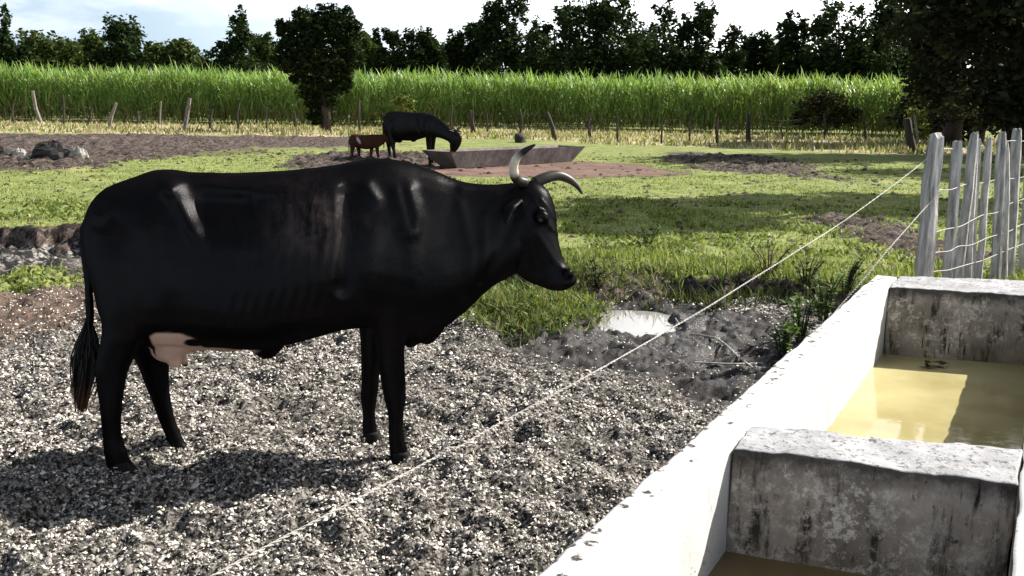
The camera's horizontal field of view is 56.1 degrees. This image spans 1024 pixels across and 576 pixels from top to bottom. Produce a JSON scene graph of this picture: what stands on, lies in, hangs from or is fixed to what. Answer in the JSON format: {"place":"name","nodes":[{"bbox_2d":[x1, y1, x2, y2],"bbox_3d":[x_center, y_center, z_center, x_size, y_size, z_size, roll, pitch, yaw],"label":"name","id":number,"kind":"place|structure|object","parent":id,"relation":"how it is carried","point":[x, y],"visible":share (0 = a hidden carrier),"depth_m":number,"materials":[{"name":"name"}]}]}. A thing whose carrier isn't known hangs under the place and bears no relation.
{"place":"outdoors","nodes":[
{"label":"outdoors","id":0,"kind":"place"},
{"bbox_2d":[0,0,970,67],"label":"sky","id":1,"kind":"structure","parent":0,"point":[204,22],"materials":[{"name":"white"}]},
{"bbox_2d":[0,112,1023,575],"bbox_3d":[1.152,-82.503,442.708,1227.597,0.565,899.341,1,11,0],"label":"ground","id":2,"kind":"structure","parent":0,"point":[46,244],"depth_m":5.66,"materials":[{"name":"grey gravel"}]},
{"bbox_2d":[0,146,10,155],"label":"boulder","id":3,"kind":"object","parent":2,"relation":"on","point":[4,151],"visible":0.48,"depth_m":23.96,"materials":[{"name":"grey stone"}]},
{"bbox_2d":[0,3,34,114],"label":"tree","id":4,"kind":"object","parent":2,"relation":"on","point":[10,52],"visible":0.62,"depth_m":75.69,"materials":[{"name":"green plant"}]},
{"bbox_2d":[11,147,29,158],"bbox_3d":[-12.402,-3.354,24.158,0.553,0.370,0.336,1,11,0],"label":"boulder","id":5,"kind":"object","parent":2,"relation":"on","point":[20,152],"visible":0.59,"depth_m":24.07,"materials":[{"name":"white stone"}]},
{"bbox_2d":[30,139,71,160],"bbox_3d":[-11.624,-3.482,24.329,1.208,0.579,0.736,1,11,0],"label":"boulder","id":6,"kind":"object","parent":2,"relation":"on","point":[53,150],"visible":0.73,"depth_m":24.12,"materials":[{"name":"black stone"}]},
{"bbox_2d":[14,28,88,114],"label":"tree","id":7,"kind":"object","parent":2,"relation":"on","point":[64,51],"visible":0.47,"depth_m":83.28,"materials":[{"name":"green plant"}]},
{"bbox_2d":[43,27,106,70],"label":"tree","id":8,"kind":"object","parent":2,"relation":"on","point":[90,41],"visible":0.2,"depth_m":86.40,"materials":[{"name":"green plant"}]},
{"bbox_2d":[68,146,88,157],"bbox_3d":[-10.967,-3.385,24.276,0.585,0.428,0.342,1,11,0],"label":"boulder","id":9,"kind":"object","parent":2,"relation":"on","point":[82,152],"visible":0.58,"depth_m":24.17,"materials":[{"name":"white stone"}]},
{"bbox_2d":[83,12,162,117],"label":"tree","id":10,"kind":"object","parent":2,"relation":"on","point":[120,35],"visible":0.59,"depth_m":77.17,"materials":[{"name":"green plant"}]},
{"bbox_2d":[136,41,166,72],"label":"tree","id":11,"kind":"object","parent":2,"relation":"on","point":[156,47],"visible":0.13,"depth_m":89.11,"materials":[{"name":"green plant"}]},
{"bbox_2d":[157,38,209,73],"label":"tree","id":12,"kind":"object","parent":2,"relation":"on","point":[182,52],"visible":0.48,"depth_m":80.96,"materials":[{"name":"green plant"}]},
{"bbox_2d":[188,4,272,77],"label":"tree","id":13,"kind":"object","parent":2,"relation":"on","point":[232,52],"visible":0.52,"depth_m":77.01,"materials":[{"name":"green plant"}]},
{"bbox_2d":[247,31,292,75],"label":"tree","id":14,"kind":"object","parent":2,"relation":"on","point":[263,48],"visible":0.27,"depth_m":88.62,"materials":[{"name":"green plant"}]},
{"bbox_2d":[268,0,365,131],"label":"lone tree","id":15,"kind":"object","parent":2,"relation":"on","point":[338,30],"visible":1,"depth_m":49.47,"materials":[{"name":"green plant"}]},
{"bbox_2d":[70,144,582,474],"bbox_3d":[-0.830,0.096,4.489,2.378,1.556,0.664,-1,11,-8],"label":"cow","id":16,"kind":"object","parent":2,"relation":"on","point":[390,259],"visible":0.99,"depth_m":4.21},
{"bbox_2d":[348,134,389,157],"bbox_3d":[-3.789,-3.825,25.903,1.240,0.793,0.337,0,11,-4],"label":"calf","id":17,"kind":"object","parent":2,"relation":"on","point":[359,142],"visible":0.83,"depth_m":25.77},
{"bbox_2d":[352,29,387,74],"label":"tree","id":18,"kind":"object","parent":2,"relation":"on","point":[369,47],"visible":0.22,"depth_m":86.61,"materials":[{"name":"green plant"}]},
{"bbox_2d":[362,27,407,76],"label":"tree","id":19,"kind":"object","parent":2,"relation":"on","point":[378,58],"visible":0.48,"depth_m":81.12,"materials":[{"name":"green plant"}]},
{"bbox_2d":[391,94,415,111],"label":"bush","id":20,"kind":"object","parent":2,"relation":"on","point":[401,102],"visible":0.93,"depth_m":46.00,"materials":[{"name":"green plant"}]},
{"bbox_2d":[0,264,830,575],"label":"gravel","id":21,"kind":"structure","parent":2,"relation":"on","point":[316,496],"depth_m":4.46,"materials":[{"name":"grey gravel"}]},
{"bbox_2d":[386,25,450,79],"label":"tree","id":22,"kind":"object","parent":2,"relation":"on","point":[429,52],"visible":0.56,"depth_m":77.36,"materials":[{"name":"green plant"}]},
{"bbox_2d":[382,111,461,164],"bbox_3d":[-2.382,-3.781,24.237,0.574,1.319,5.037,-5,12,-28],"label":"cow","id":23,"kind":"object","parent":2,"relation":"on","point":[399,126],"visible":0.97,"depth_m":23.74},
{"bbox_2d":[11,91,866,143],"bbox_3d":[-6.654,-8.868,49.230,48.655,2.142,12.493,3,11,13],"label":"wire fence","id":24,"kind":"object","parent":2,"relation":"on","point":[748,117],"visible":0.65,"depth_m":50.20,"materials":[{"name":"brown wood"}]},
{"bbox_2d":[421,32,456,72],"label":"tree","id":25,"kind":"object","parent":2,"relation":"on","point":[440,45],"visible":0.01,"depth_m":88.90,"materials":[{"name":"green plant"}]},
{"bbox_2d":[443,18,502,81],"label":"tree","id":26,"kind":"object","parent":2,"relation":"on","point":[463,53],"visible":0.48,"depth_m":79.38,"materials":[{"name":"green plant"}]},
{"bbox_2d":[0,59,973,135],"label":"sugarcane","id":27,"kind":"object","parent":2,"relation":"on","point":[570,99],"visible":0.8,"depth_m":62.21,"materials":[{"name":"plant"}]},
{"bbox_2d":[422,145,584,167],"bbox_3d":[-0.072,-3.397,24.741,0.950,0.415,5.472,9,14,38],"label":"feeding trough","id":28,"kind":"object","parent":2,"relation":"on","point":[479,157],"visible":0.87,"depth_m":23.98,"materials":[{"name":"concrete"}]},
{"bbox_2d":[14,30,1006,124],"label":"wood","id":29,"kind":"object","parent":2,"relation":"on","point":[52,32],"depth_m":96.10,"materials":[{"name":"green plant"}]},
{"bbox_2d":[0,150,1023,346],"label":"grass","id":30,"kind":"structure","parent":2,"relation":"on","point":[659,259],"depth_m":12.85,"materials":[{"name":"green plant"}]},
{"bbox_2d":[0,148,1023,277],"bbox_3d":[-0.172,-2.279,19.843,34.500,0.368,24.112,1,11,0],"label":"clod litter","id":31,"kind":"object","parent":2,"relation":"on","point":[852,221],"visible":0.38,"depth_m":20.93,"materials":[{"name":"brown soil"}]},
{"bbox_2d":[471,0,555,124],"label":"tree","id":32,"kind":"object","parent":2,"relation":"on","point":[508,53],"visible":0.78,"depth_m":75.20,"materials":[{"name":"green plant"}]},
{"bbox_2d":[515,133,525,142],"bbox_3d":[0.347,-6.080,39.062,0.488,0.492,0.526,1,11,0],"label":"tree stump","id":33,"kind":"object","parent":2,"relation":"on","point":[519,137],"visible":0.71,"depth_m":38.87,"materials":[{"name":"brown wood"}]},
{"bbox_2d":[517,0,589,80],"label":"tree","id":34,"kind":"object","parent":2,"relation":"on","point":[546,28],"visible":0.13,"depth_m":84.84,"materials":[{"name":"green plant"}]},
{"bbox_2d":[582,254,616,289],"bbox_3d":[0.776,-0.131,8.647,0.343,0.324,0.367,1,11,0],"label":"weed plant","id":35,"kind":"object","parent":2,"relation":"on","point":[599,275],"visible":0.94,"depth_m":8.64,"materials":[{"name":"green plant"}]},
{"bbox_2d":[539,0,693,124],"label":"tree","id":36,"kind":"object","parent":2,"relation":"on","point":[598,20],"visible":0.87,"depth_m":73.16,"materials":[{"name":"green plant"}]},
{"bbox_2d":[614,0,681,124],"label":"tree","id":37,"kind":"object","parent":2,"relation":"on","point":[664,26],"visible":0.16,"depth_m":80.73,"materials":[{"name":"green plant"}]},
{"bbox_2d":[637,221,659,244],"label":"weed plant","id":38,"kind":"object","parent":2,"relation":"on","point":[653,236],"visible":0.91,"depth_m":10.50,"materials":[{"name":"green plant"}]},
{"bbox_2d":[598,310,705,336],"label":"puddle","id":39,"kind":"object","parent":2,"relation":"on","point":[637,323],"visible":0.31,"depth_m":7.70,"materials":[{"name":"liquid"}]},
{"bbox_2d":[516,259,839,314],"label":"grass","id":40,"kind":"structure","parent":2,"relation":"on","point":[675,297],"depth_m":8.32,"materials":[{"name":"green plant"}]},
{"bbox_2d":[678,274,696,294],"bbox_3d":[1.599,-0.009,8.640,0.271,0.236,0.164,1,11,0],"label":"boulder","id":41,"kind":"object","parent":2,"relation":"on","point":[690,279],"visible":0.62,"depth_m":8.59,"materials":[{"name":"grey stone"}]},
{"bbox_2d":[653,0,732,123],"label":"tree","id":42,"kind":"object","parent":2,"relation":"on","point":[702,25],"visible":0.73,"depth_m":75.21,"materials":[{"name":"green plant"}]},
{"bbox_2d":[693,22,751,83],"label":"tree","id":43,"kind":"object","parent":2,"relation":"on","point":[735,59],"visible":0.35,"depth_m":77.37,"materials":[{"name":"green plant"}]},
{"bbox_2d":[689,333,757,371],"bbox_3d":[1.495,0.437,6.618,0.137,0.036,1.060,-2,11,-13],"label":"dry stick","id":44,"kind":"object","parent":2,"relation":"on","point":[735,354],"visible":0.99,"depth_m":6.76,"materials":[{"name":"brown wood"}]},
{"bbox_2d":[693,361,762,364],"bbox_3d":[1.441,0.501,6.343,0.488,0.034,0.079,-1,11,-9],"label":"dry stick","id":45,"kind":"object","parent":2,"relation":"on","point":[724,363],"visible":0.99,"depth_m":6.31,"materials":[{"name":"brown wood"}]},
{"bbox_2d":[732,28,786,81],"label":"tree","id":46,"kind":"object","parent":2,"relation":"on","point":[758,51],"visible":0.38,"depth_m":83.07,"materials":[{"name":"green plant"}]},
{"bbox_2d":[747,241,794,276],"bbox_3d":[2.366,-0.249,8.761,0.463,0.349,0.400,10,14,40],"label":"weed plant","id":47,"kind":"object","parent":2,"relation":"on","point":[768,259],"visible":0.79,"depth_m":8.76,"materials":[{"name":"green plant"}]},
{"bbox_2d":[538,275,1023,575],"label":"drinking trough","id":48,"kind":"object","parent":2,"relation":"on","point":[767,465],"visible":0.86,"depth_m":2.99,"materials":[{"name":"concrete"}]},
{"bbox_2d":[708,551,867,575],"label":"water","id":49,"kind":"structure","parent":48,"relation":"in","point":[732,564],"depth_m":3.00,"materials":[{"name":"brown liquid"}]},
{"bbox_2d":[826,353,1023,448],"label":"water","id":50,"kind":"structure","parent":48,"relation":"in","point":[898,397],"depth_m":4.95,"materials":[{"name":"yellow liquid"}]},
{"bbox_2d":[922,360,949,367],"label":"leaf clump","id":51,"kind":"object","parent":50,"relation":"on","point":[928,361],"visible":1,"depth_m":5.66,"materials":[{"name":"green plant"}]},
{"bbox_2d":[763,316,799,354],"bbox_3d":[1.838,0.339,6.503,0.216,0.292,0.196,10,14,39],"label":"weed plant","id":52,"kind":"object","parent":2,"relation":"on","point":[785,344],"visible":0.92,"depth_m":6.49,"materials":[{"name":"green plant"}]},
{"bbox_2d":[763,9,831,127],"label":"tree","id":53,"kind":"object","parent":2,"relation":"on","point":[786,44],"visible":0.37,"depth_m":75.28,"materials":[{"name":"green plant"}]},
{"bbox_2d":[778,292,821,343],"bbox_3d":[2.040,0.219,6.916,0.293,0.403,0.341,1,11,0],"label":"weed plant","id":54,"kind":"object","parent":2,"relation":"on","point":[796,315],"visible":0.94,"depth_m":6.87,"materials":[{"name":"green plant"}]},
{"bbox_2d":[789,253,827,288],"bbox_3d":[2.588,-0.144,8.363,0.340,0.301,0.276,10,14,40],"label":"weed plant","id":55,"kind":"object","parent":2,"relation":"on","point":[806,278],"visible":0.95,"depth_m":8.38,"materials":[{"name":"green plant"}]},
{"bbox_2d":[804,272,845,321],"bbox_3d":[2.424,0.084,7.445,0.313,0.421,0.280,1,11,0],"label":"weed plant","id":56,"kind":"object","parent":2,"relation":"on","point":[821,309],"visible":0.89,"depth_m":7.44,"materials":[{"name":"green plant"}]},
{"bbox_2d":[788,87,862,132],"bbox_3d":[18.190,-10.107,55.573,4.376,3.016,2.092,1,11,0],"label":"shrub","id":57,"kind":"object","parent":2,"relation":"on","point":[828,104],"visible":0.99,"depth_m":55.36,"materials":[{"name":"green plant"}]},
{"bbox_2d":[776,0,895,128],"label":"tree","id":58,"kind":"object","parent":2,"relation":"on","point":[827,59],"visible":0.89,"depth_m":73.19,"materials":[{"name":"green plant"}]},
{"bbox_2d":[835,255,868,294],"bbox_3d":[2.828,-0.096,7.983,0.227,0.366,0.292,9,14,37],"label":"weed plant","id":59,"kind":"object","parent":2,"relation":"on","point":[854,268],"visible":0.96,"depth_m":7.99,"materials":[{"name":"green plant"}]},
{"bbox_2d":[840,0,916,86],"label":"tree","id":60,"kind":"object","parent":2,"relation":"on","point":[903,56],"visible":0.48,"depth_m":75.02,"materials":[{"name":"green plant"}]},
{"bbox_2d":[884,1,927,81],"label":"tree","id":61,"kind":"object","parent":2,"relation":"on","point":[900,63],"depth_m":77.14,"materials":[{"name":"green plant"}]},
{"bbox_2d":[903,118,916,150],"bbox_3d":[14.957,-5.676,36.044,0.656,1.420,0.339,1,11,0],"label":"leaning post","id":62,"kind":"object","parent":2,"relation":"on","point":[909,135],"visible":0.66,"depth_m":35.90,"materials":[{"name":"brown wood"}]},
{"bbox_2d":[913,114,918,145],"bbox_3d":[17.028,-6.547,40.399,0.422,1.525,0.102,1,11,0],"label":"thin post","id":63,"kind":"object","parent":2,"relation":"on","point":[916,130],"visible":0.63,"depth_m":40.34,"materials":[{"name":"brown wood"}]},
{"bbox_2d":[903,106,930,140],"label":"bush","id":64,"kind":"object","parent":2,"relation":"on","point":[922,126],"visible":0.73,"depth_m":46.10,"materials":[{"name":"green plant"}]},
{"bbox_2d":[877,0,973,135],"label":"shade tree","id":65,"kind":"object","parent":2,"relation":"on","point":[906,104],"visible":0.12,"depth_m":53.13,"materials":[{"name":"green plant"}]},
{"bbox_2d":[874,0,1023,156],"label":"shade tree","id":66,"kind":"object","parent":2,"relation":"on","point":[1004,111],"visible":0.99,"depth_m":32.92,"materials":[{"name":"green plant"}]},
{"bbox_2d":[897,1,1008,145],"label":"shade tree","id":67,"kind":"object","parent":2,"relation":"on","point":[929,70],"visible":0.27,"depth_m":41.30,"materials":[{"name":"green plant"}]},
{"bbox_2d":[900,44,1009,143],"bbox_3d":[22.291,-12.668,44.221,8.400,12.409,8.290,1,11,0],"label":"shade tree","id":68,"kind":"object","parent":2,"relation":"on","point":[930,121],"visible":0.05,"depth_m":45.09,"materials":[{"name":"green plant"}]},
{"bbox_2d":[914,128,1023,279],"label":"picket fence","id":69,"kind":"object","parent":2,"relation":"on","point":[959,258],"visible":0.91,"depth_m":7.45,"materials":[{"name":"grey wood"}]},
{"bbox_2d":[210,151,929,575],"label":"wire","id":70,"kind":"object","parent":69,"relation":"attached to","point":[506,419],"visible":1,"depth_m":2.86,"materials":[{"name":"silver metal"}]},
{"bbox_2d":[832,198,934,314],"bbox_3d":[2.159,-0.125,5.838,0.111,0.736,1.954,10,14,40],"label":"slack wire","id":71,"kind":"object","parent":69,"relation":"attached to","point":[882,256],"visible":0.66,"depth_m":5.97,"materials":[{"name":"grey metal"}]},
{"bbox_2d":[0,118,1023,158],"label":"dry grass","id":72,"kind":"structure","parent":0,"point":[899,146],"depth_m":46.70,"materials":[{"name":"beige plant"}]}
]}

